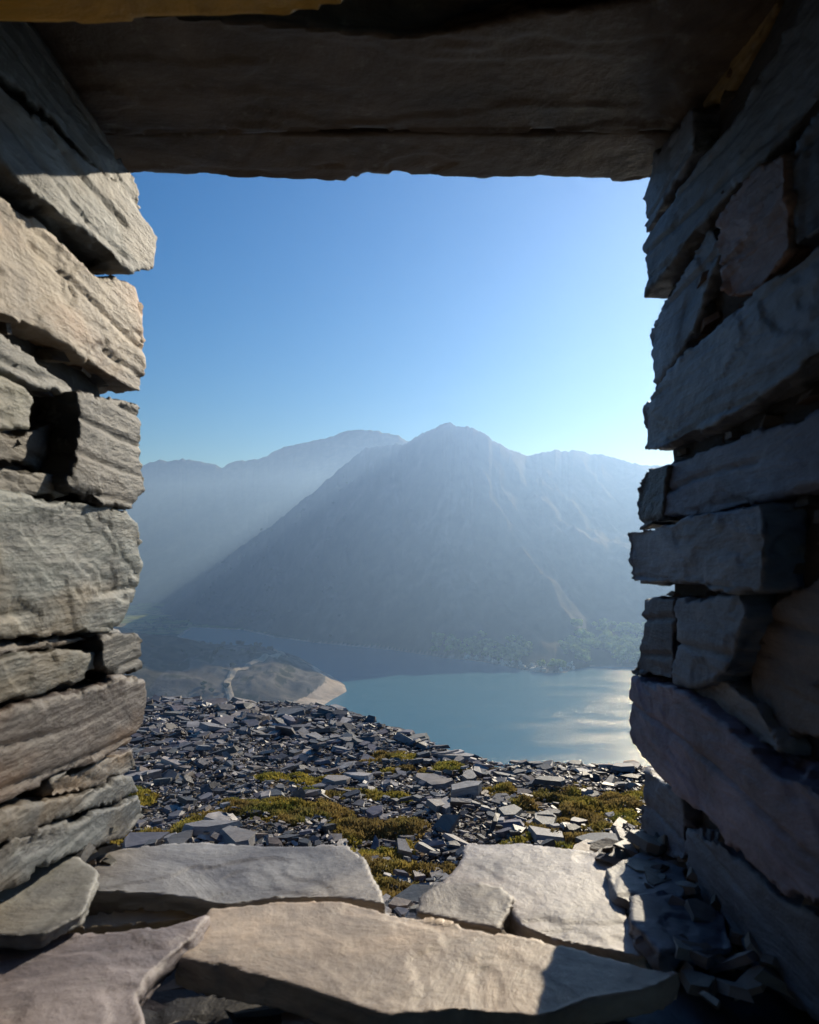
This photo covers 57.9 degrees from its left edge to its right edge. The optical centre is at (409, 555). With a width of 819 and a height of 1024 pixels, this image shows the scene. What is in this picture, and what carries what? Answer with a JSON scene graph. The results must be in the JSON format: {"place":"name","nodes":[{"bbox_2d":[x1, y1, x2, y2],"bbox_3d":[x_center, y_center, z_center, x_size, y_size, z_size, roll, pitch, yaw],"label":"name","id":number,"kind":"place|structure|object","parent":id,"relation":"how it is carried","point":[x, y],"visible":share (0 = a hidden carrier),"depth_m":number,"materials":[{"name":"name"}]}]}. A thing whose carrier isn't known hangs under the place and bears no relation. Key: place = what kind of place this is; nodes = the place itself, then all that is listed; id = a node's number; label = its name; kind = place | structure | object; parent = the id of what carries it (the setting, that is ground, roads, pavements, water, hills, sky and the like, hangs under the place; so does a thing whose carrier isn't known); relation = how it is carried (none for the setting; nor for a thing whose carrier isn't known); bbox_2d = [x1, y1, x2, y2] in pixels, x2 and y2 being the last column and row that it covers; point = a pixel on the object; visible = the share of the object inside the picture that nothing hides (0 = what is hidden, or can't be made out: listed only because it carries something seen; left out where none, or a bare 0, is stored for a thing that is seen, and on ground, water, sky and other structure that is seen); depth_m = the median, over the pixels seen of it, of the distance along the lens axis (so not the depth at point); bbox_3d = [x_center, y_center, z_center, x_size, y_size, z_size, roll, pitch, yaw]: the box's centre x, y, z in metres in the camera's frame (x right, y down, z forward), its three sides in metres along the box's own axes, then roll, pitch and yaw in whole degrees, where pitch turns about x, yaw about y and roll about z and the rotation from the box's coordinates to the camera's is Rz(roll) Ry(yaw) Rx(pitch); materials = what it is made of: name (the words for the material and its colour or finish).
{"place":"outdoors","nodes":[
{"label":"outdoors","id":0,"kind":"place"},
{"bbox_2d":[224,649,287,700],"bbox_3d":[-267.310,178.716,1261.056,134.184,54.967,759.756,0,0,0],"label":"gravel track","id":1,"kind":"structure","parent":0,"point":[229,678],"depth_m":1053.05,"materials":[{"name":"grey gravel"}]},
{"bbox_2d":[95,171,673,467],"label":"sky","id":2,"kind":"structure","parent":0,"point":[278,313],"materials":[{"name":"blue"}]},
{"bbox_2d":[113,422,674,915],"bbox_3d":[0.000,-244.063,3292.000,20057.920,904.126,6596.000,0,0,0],"label":"mountain terrain ground","id":3,"kind":"structure","parent":0,"point":[459,532],"depth_m":1884.86,"materials":[{"name":"grey stone"}]},
{"bbox_2d":[130,475,351,693],"bbox_3d":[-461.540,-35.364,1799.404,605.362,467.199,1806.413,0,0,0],"label":"hillside bushes","id":4,"kind":"object","parent":3,"relation":"on","point":[232,664],"visible":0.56,"depth_m":1972.89,"materials":[{"name":"green plant"}]},
{"bbox_2d":[110,750,645,898],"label":"moss patches","id":5,"kind":"object","parent":3,"relation":"on","point":[570,801],"visible":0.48,"depth_m":5.62,"materials":[{"name":"green plant"}]},
{"bbox_2d":[117,694,652,918],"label":"slate scree","id":6,"kind":"structure","parent":3,"relation":"on","point":[170,718],"depth_m":6.81,"materials":[{"name":"grey stone"}]},
{"bbox_2d":[464,654,575,672],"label":"shore boulders","id":7,"kind":"object","parent":3,"relation":"on","point":[534,668],"visible":0.87,"depth_m":1306.91,"materials":[{"name":"stone"}]},
{"bbox_2d":[430,618,645,668],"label":"lakeside woodland","id":8,"kind":"object","parent":3,"relation":"on","point":[624,646],"visible":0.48,"depth_m":1388.17,"materials":[{"name":"green plant"}]},
{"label":"hut walls and roof","id":9,"kind":"object","parent":3,"relation":"on","visible":0},
{"bbox_2d":[0,0,342,23],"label":"lintel ochre stone","id":10,"kind":"object","parent":9,"relation":"on","point":[92,11],"visible":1,"depth_m":0.58,"materials":[{"name":"brown stone"}]},
{"bbox_2d":[1,0,818,1022],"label":"stone wall","id":11,"kind":"structure","parent":9,"relation":"on","point":[725,306],"depth_m":0.75,"materials":[{"name":"stone"}]},
{"bbox_2d":[0,21,156,891],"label":"window jamb stones","id":12,"kind":"object","parent":11,"relation":"attached to","point":[72,220],"depth_m":0.79,"materials":[{"name":"grey stone"}]},
{"bbox_2d":[0,67,818,989],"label":"pinning stones","id":13,"kind":"object","parent":11,"relation":"in","point":[42,357],"visible":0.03,"depth_m":0.78,"materials":[{"name":"stone"}]},
{"bbox_2d":[0,842,818,1023],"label":"window sill slabs","id":14,"kind":"structure","parent":11,"relation":"on","point":[519,933],"depth_m":0.68,"materials":[{"name":"grey stone"}]},
{"bbox_2d":[24,825,795,1023],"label":"sill rubble","id":15,"kind":"object","parent":11,"relation":"on","point":[755,980],"visible":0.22,"depth_m":0.69,"materials":[{"name":"stone"}]},
{"bbox_2d":[627,0,818,1021],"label":"window jamb stones","id":16,"kind":"object","parent":11,"relation":"attached to","point":[736,764],"depth_m":0.70,"materials":[{"name":"grey stone"}]},
{"bbox_2d":[30,0,776,181],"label":"lintel slab","id":17,"kind":"structure","parent":16,"relation":"on","point":[612,90],"depth_m":0.80,"materials":[{"name":"stone"}]},
{"bbox_2d":[180,628,650,767],"bbox_3d":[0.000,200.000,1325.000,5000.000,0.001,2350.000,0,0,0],"label":"lake","id":18,"kind":"structure","parent":0,"point":[493,712],"depth_m":1017.29,"materials":[{"name":"blue liquid"}]}
]}

